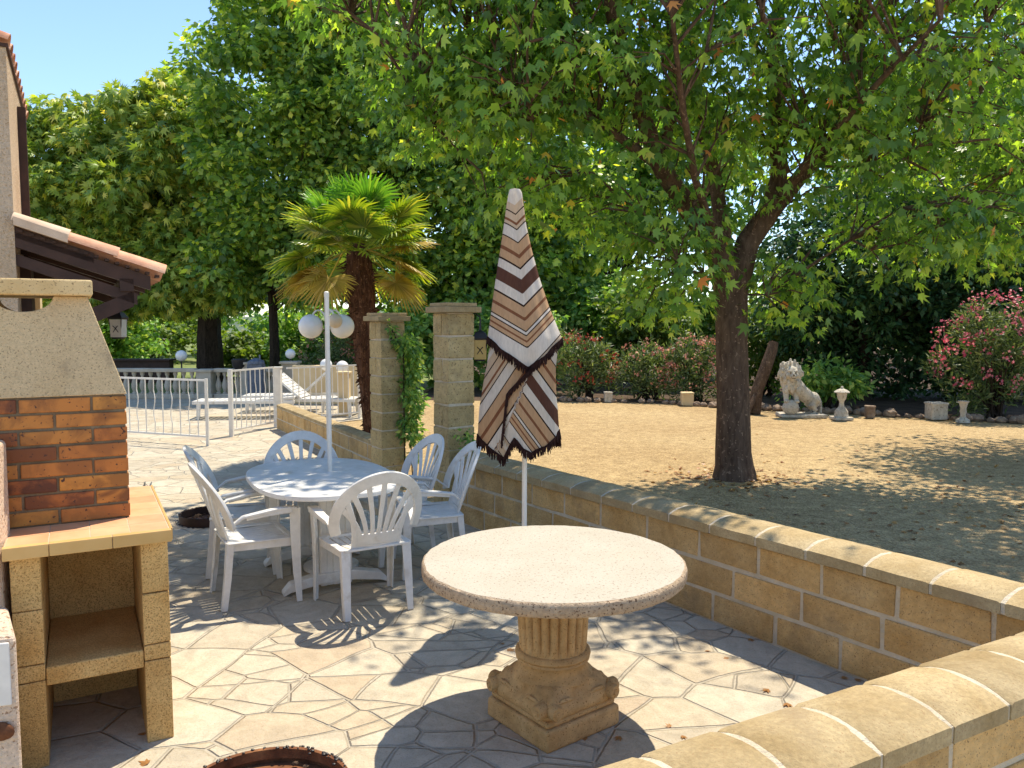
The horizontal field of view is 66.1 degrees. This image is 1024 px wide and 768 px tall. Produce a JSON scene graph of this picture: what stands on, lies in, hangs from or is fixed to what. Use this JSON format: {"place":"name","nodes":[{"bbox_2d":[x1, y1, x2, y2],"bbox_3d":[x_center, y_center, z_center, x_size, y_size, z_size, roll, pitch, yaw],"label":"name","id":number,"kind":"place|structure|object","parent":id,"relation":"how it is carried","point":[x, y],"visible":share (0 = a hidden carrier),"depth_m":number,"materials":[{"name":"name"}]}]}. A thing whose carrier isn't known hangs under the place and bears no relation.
{"place":"outdoors","nodes":[
{"label":"outdoors","id":0,"kind":"place"},
{"bbox_2d":[0,440,21,767],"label":"stucco pier","id":1,"kind":"structure","parent":0,"point":[10,746],"depth_m":2.77,"materials":[{"name":"paint"}]},
{"bbox_2d":[193,369,215,398],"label":"balustrade pier","id":2,"kind":"structure","parent":0,"point":[209,375],"depth_m":19.07,"materials":[{"name":"stone"}]},
{"bbox_2d":[129,341,432,392],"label":"meadow","id":3,"kind":"structure","parent":0,"point":[189,362],"depth_m":27.58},
{"bbox_2d":[99,317,169,357],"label":"garden bush","id":4,"kind":"object","parent":3,"relation":"on","point":[132,343],"visible":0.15,"depth_m":29.61,"materials":[{"name":"green plant"}]},
{"bbox_2d":[112,358,175,382],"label":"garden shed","id":5,"kind":"structure","parent":3,"relation":"on","point":[143,362],"depth_m":24.48,"materials":[{"name":"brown wood"}]},
{"bbox_2d":[24,66,280,382],"bbox_3d":[-11.930,-5.048,24.908,9.962,10.032,7.124,0,4,0],"label":"chestnut tree","id":6,"kind":"object","parent":3,"relation":"on","point":[119,179],"visible":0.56,"depth_m":23.10,"materials":[{"name":"green plant"}]},
{"bbox_2d":[112,315,241,363],"bbox_3d":[-18.162,-2.441,38.028,9.802,3.255,6.713,0,4,0],"label":"garden bush","id":7,"kind":"object","parent":3,"relation":"on","point":[180,336],"visible":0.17,"depth_m":36.72,"materials":[{"name":"green plant"}]},
{"bbox_2d":[193,322,269,374],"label":"garden bush","id":8,"kind":"object","parent":3,"relation":"on","point":[245,344],"visible":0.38,"depth_m":26.43,"materials":[{"name":"green plant"}]},
{"bbox_2d":[258,303,351,366],"bbox_3d":[-6.290,-1.273,25.944,4.368,2.884,3.406,0,4,0],"label":"garden bush","id":9,"kind":"object","parent":3,"relation":"on","point":[288,339],"visible":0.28,"depth_m":25.35,"materials":[{"name":"green plant"}]},
{"bbox_2d":[156,0,456,378],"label":"poplar tree","id":10,"kind":"object","parent":3,"relation":"on","point":[310,141],"visible":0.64,"depth_m":21.11,"materials":[{"name":"green plant"}]},
{"bbox_2d":[296,313,355,364],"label":"oleander bush","id":11,"kind":"object","parent":3,"relation":"on","point":[341,350],"visible":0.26,"depth_m":21.21,"materials":[{"name":"green plant"}]},
{"bbox_2d":[279,361,301,392],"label":"balustrade pier","id":12,"kind":"structure","parent":0,"point":[285,365],"depth_m":18.95,"materials":[{"name":"stone"}]},
{"bbox_2d":[285,349,294,360],"bbox_3d":[-5.380,-0.708,19.101,0.240,0.288,0.238,0,4,0],"label":"globe lamp","id":13,"kind":"object","parent":12,"relation":"on","point":[290,354],"visible":1,"depth_m":19.02,"materials":[{"name":"glass"}]},
{"bbox_2d":[41,397,865,767],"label":"patio","id":14,"kind":"structure","parent":0,"point":[385,677],"depth_m":4.15,"materials":[{"name":"stone"}]},
{"bbox_2d":[0,30,41,311],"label":"house","id":15,"kind":"structure","parent":14,"relation":"on","point":[14,181],"depth_m":4.77,"materials":[{"name":"paint"}]},
{"bbox_2d":[10,212,166,320],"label":"porch roof","id":16,"kind":"structure","parent":15,"relation":"attached to","point":[119,279],"depth_m":4.98,"materials":[{"name":"wood"}]},
{"bbox_2d":[107,312,128,338],"bbox_3d":[-3.173,-0.623,6.330,0.119,0.518,0.119,0,4,0],"label":"hanging lantern","id":17,"kind":"object","parent":16,"relation":"hanging from","point":[118,325],"visible":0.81,"depth_m":6.30,"materials":[{"name":"glass"}]},
{"bbox_2d":[0,278,173,767],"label":"barbecue","id":18,"kind":"object","parent":14,"relation":"on","point":[84,550],"visible":0.98,"depth_m":3.40,"materials":[{"name":"yellow stone"}]},
{"bbox_2d":[139,759,149,765],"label":"fallen leaf","id":19,"kind":"object","parent":14,"relation":"on","point":[145,762],"visible":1,"depth_m":3.24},
{"bbox_2d":[117,368,197,398],"bbox_3d":[-9.160,-0.017,19.303,2.882,0.740,0.240,0,4,2],"label":"balustrade","id":20,"kind":"object","parent":14,"relation":"on","point":[167,393],"visible":0.53,"depth_m":19.21,"materials":[{"name":"stone"}]},
{"bbox_2d":[120,377,209,445],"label":"metal gate","id":21,"kind":"structure","parent":14,"relation":"on","point":[206,436],"depth_m":11.90,"materials":[{"name":"metal"}]},
{"bbox_2d":[176,506,209,528],"bbox_3d":[-2.782,1.218,7.258,0.610,0.088,0.592,0,4,0],"label":"tree ring","id":22,"kind":"object","parent":14,"relation":"on","point":[196,517],"visible":0.45,"depth_m":7.17,"materials":[{"name":"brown wood"}]},
{"bbox_2d":[213,368,239,397],"bbox_3d":[-6.940,-0.014,19.253,0.640,0.740,0.240,0,4,0],"label":"balustrade","id":23,"kind":"object","parent":14,"relation":"on","point":[223,386],"visible":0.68,"depth_m":19.20,"materials":[{"name":"stone"}]},
{"bbox_2d":[231,358,247,369],"bbox_3d":[-6.620,-0.475,19.118,0.380,0.280,0.370,0,4,0],"label":"urn","id":24,"kind":"object","parent":23,"relation":"on","point":[237,363],"visible":0.74,"depth_m":18.97,"materials":[{"name":"stone"}]},
{"bbox_2d":[182,446,275,578],"bbox_3d":[-2.073,0.901,5.807,0.638,0.925,0.628,-1,5,-18],"label":"garden chair","id":25,"kind":"object","parent":14,"relation":"on","point":[238,510],"visible":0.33,"depth_m":5.77,"materials":[{"name":"white plastic"}]},
{"bbox_2d":[239,361,247,397],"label":"balustrade pier","id":26,"kind":"structure","parent":14,"relation":"on","point":[243,389],"depth_m":19.07,"materials":[{"name":"stone"}]},
{"bbox_2d":[187,462,302,611],"bbox_3d":[-1.778,0.949,5.178,0.638,0.925,0.628,-2,5,-30],"label":"garden chair","id":27,"kind":"object","parent":14,"relation":"on","point":[273,533],"visible":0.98,"depth_m":5.07,"materials":[{"name":"white plastic"}]},
{"bbox_2d":[192,395,298,419],"bbox_3d":[-5.155,0.439,15.325,1.900,0.420,0.630,0,4,-6],"label":"sun lounger","id":28,"kind":"object","parent":14,"relation":"on","point":[215,401],"visible":0.62,"depth_m":15.05,"materials":[{"name":"white plastic"}]},
{"bbox_2d":[247,355,265,392],"bbox_3d":[-6.020,-0.141,18.542,0.398,1.100,0.398,0,4,0],"label":"covered bin","id":29,"kind":"object","parent":14,"relation":"on","point":[256,363],"visible":0.7,"depth_m":18.40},
{"bbox_2d":[265,368,272,392],"bbox_3d":[-5.925,-0.012,19.228,0.570,0.740,0.240,0,4,5],"label":"balustrade","id":30,"kind":"object","parent":14,"relation":"on","point":[271,380],"visible":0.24,"depth_m":19.18,"materials":[{"name":"stone"}]},
{"bbox_2d":[203,745,347,767],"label":"fire pit","id":31,"kind":"object","parent":14,"relation":"on","point":[293,756],"visible":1,"depth_m":3.22,"materials":[{"name":"metal"}]},
{"bbox_2d":[273,367,282,427],"bbox_3d":[-4.120,0.232,13.856,0.150,1.070,0.150,0,4,0],"label":"gate post","id":32,"kind":"object","parent":14,"relation":"on","point":[277,388],"visible":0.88,"depth_m":13.79,"materials":[{"name":"metal"}]},
{"bbox_2d":[227,367,274,436],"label":"metal gate","id":33,"kind":"structure","parent":32,"relation":"attached to","point":[230,401],"depth_m":12.92,"materials":[{"name":"metal"}]},
{"bbox_2d":[241,371,336,412],"bbox_3d":[-4.604,0.141,16.440,1.900,0.847,0.630,0,4,-5],"label":"sun lounger","id":34,"kind":"object","parent":14,"relation":"on","point":[271,394],"visible":0.53,"depth_m":16.22,"materials":[{"name":"white plastic"}]},
{"bbox_2d":[263,430,337,557],"bbox_3d":[-1.665,0.868,6.256,0.628,0.925,0.638,-1,4,-16],"label":"garden chair","id":35,"kind":"object","parent":14,"relation":"on","point":[284,440],"visible":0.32,"depth_m":6.46,"materials":[{"name":"white plastic"}]},
{"bbox_2d":[272,373,357,416],"bbox_3d":[-3.923,0.205,15.721,1.750,0.828,0.630,0,4,4],"label":"sun lounger","id":36,"kind":"object","parent":14,"relation":"on","point":[285,380],"visible":0.59,"depth_m":15.55,"materials":[{"name":"white plastic"}]},
{"bbox_2d":[246,458,395,596],"bbox_3d":[-1.370,1.013,5.702,1.000,0.719,1.480,-2,5,-27],"label":"garden table","id":37,"kind":"object","parent":14,"relation":"on","point":[304,484],"visible":0.74,"depth_m":5.46,"materials":[{"name":"white plastic"}]},
{"bbox_2d":[286,364,359,417],"bbox_3d":[-3.462,0.182,14.585,0.053,1.060,1.584,4,6,42],"label":"metal fence","id":38,"kind":"object","parent":14,"relation":"on","point":[332,366],"visible":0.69,"depth_m":14.68,"materials":[{"name":"metal"}]},
{"bbox_2d":[292,365,357,415],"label":"garden wall","id":39,"kind":"structure","parent":14,"relation":"on","point":[341,376],"depth_m":17.83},
{"bbox_2d":[320,359,331,383],"bbox_3d":[-4.020,-0.012,17.047,0.260,1.067,0.257,0,4,0],"label":"globe lamp","id":40,"kind":"object","parent":14,"relation":"on","point":[322,362],"visible":0.36,"depth_m":16.94,"materials":[{"name":"glass"}]},
{"bbox_2d":[298,309,353,427],"bbox_3d":[-2.280,0.077,9.707,0.673,1.991,0.394,0,4,0],"label":"globe lamp","id":41,"kind":"object","parent":14,"relation":"on","point":[311,325],"visible":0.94,"depth_m":9.57,"materials":[{"name":"glass"}]},
{"bbox_2d":[303,291,358,573],"bbox_3d":[-1.345,0.344,5.782,0.400,2.038,0.400,0,4,0],"label":"parasol pole","id":42,"kind":"object","parent":14,"relation":"on","point":[308,566],"visible":0.41,"depth_m":5.75,"materials":[{"name":"white metal"}]},
{"bbox_2d":[336,361,347,370],"bbox_3d":[-3.670,0.009,17.049,0.270,1.026,0.267,0,4,0],"label":"globe lamp","id":43,"kind":"object","parent":14,"relation":"on","point":[345,368],"visible":0.56,"depth_m":16.93,"materials":[{"name":"glass"}]},
{"bbox_2d":[308,471,421,621],"bbox_3d":[-0.907,0.963,4.994,0.628,0.925,0.638,-3,5,-31],"label":"garden chair","id":44,"kind":"object","parent":14,"relation":"on","point":[342,546],"visible":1,"depth_m":4.84,"materials":[{"name":"white plastic"}]},
{"bbox_2d":[363,313,410,471],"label":"stone pillar","id":45,"kind":"structure","parent":14,"relation":"on","point":[387,450],"depth_m":8.86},
{"bbox_2d":[385,318,410,460],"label":"climbing plant","id":46,"kind":"object","parent":45,"relation":"attached to","point":[392,341],"visible":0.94,"depth_m":8.78,"materials":[{"name":"green plant"}]},
{"bbox_2d":[391,332,430,474],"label":"climbing plant","id":47,"kind":"object","parent":45,"relation":"attached to","point":[413,400],"visible":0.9,"depth_m":8.86,"materials":[{"name":"green plant"}]},
{"bbox_2d":[354,434,443,567],"bbox_3d":[-0.853,0.873,6.192,0.638,0.925,0.628,-3,5,-31],"label":"garden chair","id":48,"kind":"object","parent":14,"relation":"on","point":[421,445],"visible":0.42,"depth_m":6.25,"materials":[{"name":"white plastic"}]},
{"bbox_2d":[391,441,480,580],"bbox_3d":[-0.547,0.897,5.860,0.638,0.925,0.628,-1,5,-17],"label":"garden chair","id":49,"kind":"object","parent":14,"relation":"on","point":[449,513],"visible":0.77,"depth_m":5.88,"materials":[{"name":"white plastic"}]},
{"bbox_2d":[425,302,480,501],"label":"stone pillar","id":50,"kind":"structure","parent":14,"relation":"on","point":[453,348],"depth_m":7.30,"materials":[{"name":"stone"}]},
{"bbox_2d":[452,428,475,453],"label":"climbing plant","id":51,"kind":"object","parent":50,"relation":"attached to","point":[468,436],"visible":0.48,"depth_m":7.21,"materials":[{"name":"green plant"}]},
{"bbox_2d":[473,313,486,360],"bbox_3d":[-0.324,-0.446,7.438,0.201,0.458,0.153,0,4,0],"label":"wall lantern","id":52,"kind":"object","parent":50,"relation":"attached to","point":[480,346],"depth_m":7.39,"materials":[{"name":"glass"}]},
{"bbox_2d":[476,188,563,525],"bbox_3d":[0.047,0.130,4.815,0.538,2.614,0.352,0,4,0],"label":"closed parasol","id":53,"kind":"object","parent":14,"relation":"on","point":[518,409],"visible":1,"depth_m":4.69,"materials":[{"name":"multicoloured fabric"}]},
{"bbox_2d":[421,525,687,753],"bbox_3d":[0.185,1.160,3.572,1.183,0.756,1.183,0,4,0],"label":"stone table","id":54,"kind":"object","parent":14,"relation":"on","point":[553,588],"visible":1,"depth_m":3.42,"materials":[{"name":"stone"}]},
{"bbox_2d":[459,452,1023,680],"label":"garden wall","id":55,"kind":"structure","parent":14,"relation":"on","point":[864,612],"depth_m":4.33,"materials":[{"name":"stone"}]},
{"bbox_2d":[599,631,1023,767],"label":"garden wall","id":56,"kind":"structure","parent":14,"relation":"on","point":[963,709],"depth_m":2.37,"materials":[{"name":"stone"}]},
{"bbox_2d":[163,306,765,338],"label":"hills","id":57,"kind":"structure","parent":0,"point":[239,327],"depth_m":155.29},
{"bbox_2d":[0,0,1021,317],"label":"sky","id":58,"kind":"structure","parent":0,"point":[61,46],"materials":[{"name":"blue"}]},
{"bbox_2d":[340,342,1023,582],"bbox_3d":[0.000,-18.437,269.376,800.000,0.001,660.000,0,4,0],"label":"ground","id":59,"kind":"structure","parent":0,"point":[627,444],"depth_m":9.88,"materials":[{"name":"sand"}]},
{"bbox_2d":[175,350,186,391],"bbox_3d":[-8.300,-0.267,19.786,0.280,1.166,0.277,0,4,0],"label":"globe lamp","id":60,"kind":"object","parent":59,"relation":"on","point":[181,355],"visible":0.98,"depth_m":19.67,"materials":[{"name":"glass"}]},
{"bbox_2d":[277,403,371,461],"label":"garden wall","id":61,"kind":"structure","parent":59,"relation":"on","point":[349,442],"depth_m":10.98,"materials":[{"name":"stone"}]},
{"bbox_2d":[265,170,440,433],"bbox_3d":[-2.046,-0.917,10.535,2.221,3.849,2.208,0,4,0],"label":"fan palm","id":62,"kind":"object","parent":59,"relation":"on","point":[349,210],"visible":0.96,"depth_m":10.22,"materials":[{"name":"plant"}]},
{"bbox_2d":[163,262,906,354],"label":"woodland","id":63,"kind":"object","parent":59,"relation":"on","point":[259,324],"visible":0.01,"depth_m":45.53,"materials":[{"name":"green plant"}]},
{"bbox_2d":[604,391,612,401],"bbox_3d":[2.251,0.302,18.424,0.203,0.246,0.204,0,4,0],"label":"stone block","id":64,"kind":"object","parent":59,"relation":"on","point":[608,396],"depth_m":18.33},
{"bbox_2d":[269,0,1023,482],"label":"plane tree","id":65,"kind":"object","parent":59,"relation":"on","point":[493,76],"visible":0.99,"depth_m":8.23,"materials":[{"name":"green plant"}]},
{"bbox_2d":[423,349,1023,422],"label":"soil bed","id":66,"kind":"object","parent":59,"relation":"on","point":[912,406],"visible":0.14,"depth_m":19.09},
{"bbox_2d":[392,280,491,389],"bbox_3d":[-1.634,-1.253,21.898,4.913,3.289,3.669,0,4,0],"label":"garden bush","id":67,"kind":"object","parent":66,"relation":"on","point":[420,325],"visible":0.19,"depth_m":21.31,"materials":[{"name":"green plant"}]},
{"bbox_2d":[358,24,629,319],"bbox_3d":[-0.947,-5.657,24.444,9.078,11.317,5.926,0,4,0],"label":"maple tree","id":68,"kind":"object","parent":66,"relation":"on","point":[475,266],"visible":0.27,"depth_m":22.89,"materials":[{"name":"green plant"}]},
{"bbox_2d":[484,310,576,383],"bbox_3d":[0.432,-1.038,20.480,2.650,2.666,1.918,0,4,0],"label":"garden bush","id":69,"kind":"object","parent":66,"relation":"on","point":[565,318],"visible":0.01,"depth_m":20.39,"materials":[{"name":"green plant"}]},
{"bbox_2d":[559,396,566,401],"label":"border stone","id":70,"kind":"object","parent":66,"relation":"on","point":[562,398],"visible":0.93,"depth_m":18.58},
{"bbox_2d":[576,397,584,401],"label":"border stone","id":71,"kind":"object","parent":66,"relation":"on","point":[580,399],"visible":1,"depth_m":18.44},
{"bbox_2d":[584,396,591,401],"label":"border stone","id":72,"kind":"object","parent":66,"relation":"on","point":[588,399],"visible":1,"depth_m":18.41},
{"bbox_2d":[556,321,621,398],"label":"oleander bush","id":73,"kind":"object","parent":66,"relation":"on","point":[592,353],"visible":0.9,"depth_m":18.99,"materials":[{"name":"green plant"}]},
{"bbox_2d":[594,397,600,402],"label":"border stone","id":74,"kind":"object","parent":66,"relation":"on","point":[597,400],"visible":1,"depth_m":18.35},
{"bbox_2d":[545,265,659,382],"bbox_3d":[2.214,-1.831,23.889,3.981,3.762,3.633,2,5,30],"label":"garden bush","id":75,"kind":"object","parent":66,"relation":"on","point":[588,324],"visible":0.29,"depth_m":23.10,"materials":[{"name":"green plant"}]},
{"bbox_2d":[589,274,697,389],"bbox_3d":[3.644,-1.439,21.887,3.056,3.421,2.358,0,4,0],"label":"garden bush","id":76,"kind":"object","parent":66,"relation":"on","point":[613,334],"visible":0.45,"depth_m":21.54,"materials":[{"name":"green plant"}]},
{"bbox_2d":[605,333,685,400],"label":"oleander bush","id":77,"kind":"object","parent":66,"relation":"on","point":[643,382],"visible":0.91,"depth_m":18.74,"materials":[{"name":"green plant"}]},
{"bbox_2d":[528,88,769,373],"bbox_3d":[4.558,-5.640,28.374,9.769,10.693,6.082,-1,4,-16],"label":"maple tree","id":78,"kind":"object","parent":66,"relation":"on","point":[741,222],"visible":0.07,"depth_m":27.34,"materials":[{"name":"green plant"}]},
{"bbox_2d":[653,276,715,376],"bbox_3d":[6.033,-1.852,25.961,3.484,3.452,3.004,0,4,0],"label":"garden bush","id":79,"kind":"object","parent":66,"relation":"on","point":[707,328],"visible":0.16,"depth_m":25.36,"materials":[{"name":"green plant"}]},
{"bbox_2d":[656,330,715,401],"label":"oleander bush","id":80,"kind":"object","parent":66,"relation":"on","point":[690,384],"visible":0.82,"depth_m":18.41,"materials":[{"name":"green plant"}]},
{"bbox_2d":[680,392,693,405],"bbox_3d":[3.920,0.331,17.627,0.280,0.306,0.248,0,4,0],"label":"stone block","id":81,"kind":"object","parent":66,"relation":"on","point":[686,398],"depth_m":17.51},
{"bbox_2d":[693,401,699,406],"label":"border stone","id":82,"kind":"object","parent":66,"relation":"on","point":[696,403],"visible":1,"depth_m":17.48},
{"bbox_2d":[709,401,716,407],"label":"border stone","id":83,"kind":"object","parent":66,"relation":"on","point":[713,404],"visible":0.87,"depth_m":17.23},
{"bbox_2d":[707,300,822,395],"bbox_3d":[6.378,-0.899,19.926,2.937,2.455,2.111,0,4,0],"label":"garden bush","id":84,"kind":"object","parent":66,"relation":"on","point":[755,356],"visible":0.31,"depth_m":19.72,"materials":[{"name":"green plant"}]},
{"bbox_2d":[763,404,771,410],"bbox_3d":[5.408,0.498,16.700,0.226,0.154,0.213,-2,5,-26],"label":"border stone","id":85,"kind":"object","parent":66,"relation":"on","point":[767,407],"visible":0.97,"depth_m":16.62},
{"bbox_2d":[773,404,782,410],"bbox_3d":[5.600,0.501,16.583,0.212,0.170,0.319,2,5,20],"label":"border stone","id":86,"kind":"object","parent":66,"relation":"on","point":[777,407],"visible":0.78,"depth_m":16.48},
{"bbox_2d":[774,351,876,408],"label":"garden bush","id":87,"kind":"object","parent":66,"relation":"on","point":[849,379],"visible":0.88,"depth_m":16.38,"materials":[{"name":"green plant"}]},
{"bbox_2d":[823,407,831,413],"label":"border stone","id":88,"kind":"object","parent":66,"relation":"on","point":[826,410],"visible":0.92,"depth_m":16.07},
{"bbox_2d":[844,405,852,414],"bbox_3d":[6.794,0.534,15.984,0.239,0.200,0.280,3,5,33],"label":"border stone","id":89,"kind":"object","parent":66,"relation":"on","point":[849,408],"visible":0.49,"depth_m":15.90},
{"bbox_2d":[853,408,860,414],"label":"border stone","id":90,"kind":"object","parent":66,"relation":"on","point":[856,411],"visible":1,"depth_m":15.80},
{"bbox_2d":[860,407,864,415],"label":"border stone","id":91,"kind":"object","parent":66,"relation":"on","point":[862,409],"visible":0.34,"depth_m":15.73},
{"bbox_2d":[733,152,1023,400],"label":"tree","id":92,"kind":"object","parent":66,"relation":"on","point":[900,317],"visible":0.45,"depth_m":18.05,"materials":[{"name":"green plant"}]},
{"bbox_2d":[875,410,882,415],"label":"border stone","id":93,"kind":"object","parent":66,"relation":"on","point":[878,413],"visible":0.73,"depth_m":15.62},
{"bbox_2d":[883,408,897,416],"bbox_3d":[7.457,0.567,15.517,0.233,0.205,0.274,-3,5,-37],"label":"border stone","id":94,"kind":"object","parent":66,"relation":"on","point":[890,412],"visible":1,"depth_m":15.43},
{"bbox_2d":[798,44,1023,296],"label":"oak tree","id":95,"kind":"object","parent":66,"relation":"on","point":[833,172],"visible":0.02,"depth_m":20.56,"materials":[{"name":"green plant"}]},
{"bbox_2d":[915,414,924,418],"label":"border stone","id":96,"kind":"object","parent":66,"relation":"on","point":[920,416],"visible":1,"depth_m":15.23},
{"bbox_2d":[958,413,973,420],"bbox_3d":[8.568,0.621,14.847,0.197,0.197,0.296,-1,4,-14],"label":"border stone","id":97,"kind":"object","parent":66,"relation":"on","point":[970,417],"visible":0.37,"depth_m":14.74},
{"bbox_2d":[918,288,1023,417],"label":"oleander bush","id":98,"kind":"object","parent":66,"relation":"on","point":[1002,381],"visible":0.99,"depth_m":15.05,"materials":[{"name":"green plant"}]},
{"bbox_2d":[971,414,983,421],"bbox_3d":[8.743,0.637,14.825,0.264,0.160,0.225,0,4,1],"label":"border stone","id":99,"kind":"object","parent":66,"relation":"on","point":[978,417],"visible":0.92,"depth_m":14.76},
{"bbox_2d":[986,417,994,422],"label":"border stone","id":100,"kind":"object","parent":66,"relation":"on","point":[990,419],"visible":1,"depth_m":14.62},
{"bbox_2d":[994,416,1008,422],"bbox_3d":[9.061,0.664,14.587,0.247,0.136,0.164,1,4,13],"label":"border stone","id":101,"kind":"object","parent":66,"relation":"on","point":[1000,419],"visible":1,"depth_m":14.54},
{"bbox_2d":[1008,416,1016,423],"bbox_3d":[9.273,0.661,14.517,0.284,0.158,0.186,-4,6,-43],"label":"border stone","id":102,"kind":"object","parent":66,"relation":"on","point":[1012,420],"visible":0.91,"depth_m":14.45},
{"bbox_2d":[1016,414,1023,423],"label":"border stone","id":103,"kind":"object","parent":66,"relation":"on","point":[1020,419],"visible":1,"depth_m":14.38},
{"bbox_2d":[750,341,777,414],"bbox_3d":[5.031,-0.124,16.008,0.865,1.508,0.307,-2,5,-26],"label":"dead trunk","id":104,"kind":"object","parent":59,"relation":"on","point":[763,374],"visible":0.85,"depth_m":15.92,"materials":[{"name":"wood"}]},
{"bbox_2d":[775,358,827,417],"bbox_3d":[5.668,0.070,15.468,0.916,1.148,0.630,0,4,4],"label":"lion statue","id":105,"kind":"object","parent":59,"relation":"on","point":[790,374],"visible":1,"depth_m":15.33,"materials":[{"name":"stone"}]},
{"bbox_2d":[644,434,1023,564],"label":"leaf litter","id":106,"kind":"object","parent":59,"relation":"on","point":[798,482],"visible":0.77,"depth_m":8.84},
{"bbox_2d":[829,386,853,420],"bbox_3d":[6.270,0.358,14.969,0.340,0.640,0.340,0,4,0],"label":"stone lantern","id":107,"kind":"object","parent":59,"relation":"on","point":[841,412],"visible":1,"depth_m":14.89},
{"bbox_2d":[864,405,875,417],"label":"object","id":108,"kind":"object","parent":59,"relation":"on","point":[869,411],"visible":1,"depth_m":15.21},
{"bbox_2d":[924,401,948,419],"bbox_3d":[8.100,0.510,15.030,0.323,0.334,0.322,0,4,0],"label":"square planter","id":109,"kind":"object","parent":59,"relation":"on","point":[936,410],"visible":1,"depth_m":14.89,"materials":[{"name":"stone"}]},
{"bbox_2d":[876,0,1023,299],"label":"plane tree","id":110,"kind":"object","parent":59,"relation":"on","point":[972,164],"visible":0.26,"depth_m":10.84,"materials":[{"name":"green plant"}]},
{"bbox_2d":[955,400,969,422],"bbox_3d":[8.330,0.512,14.529,0.240,0.400,0.236,0,4,0],"label":"pedestal","id":111,"kind":"object","parent":59,"relation":"on","point":[963,404],"visible":1,"depth_m":14.48,"materials":[{"name":"stone"}]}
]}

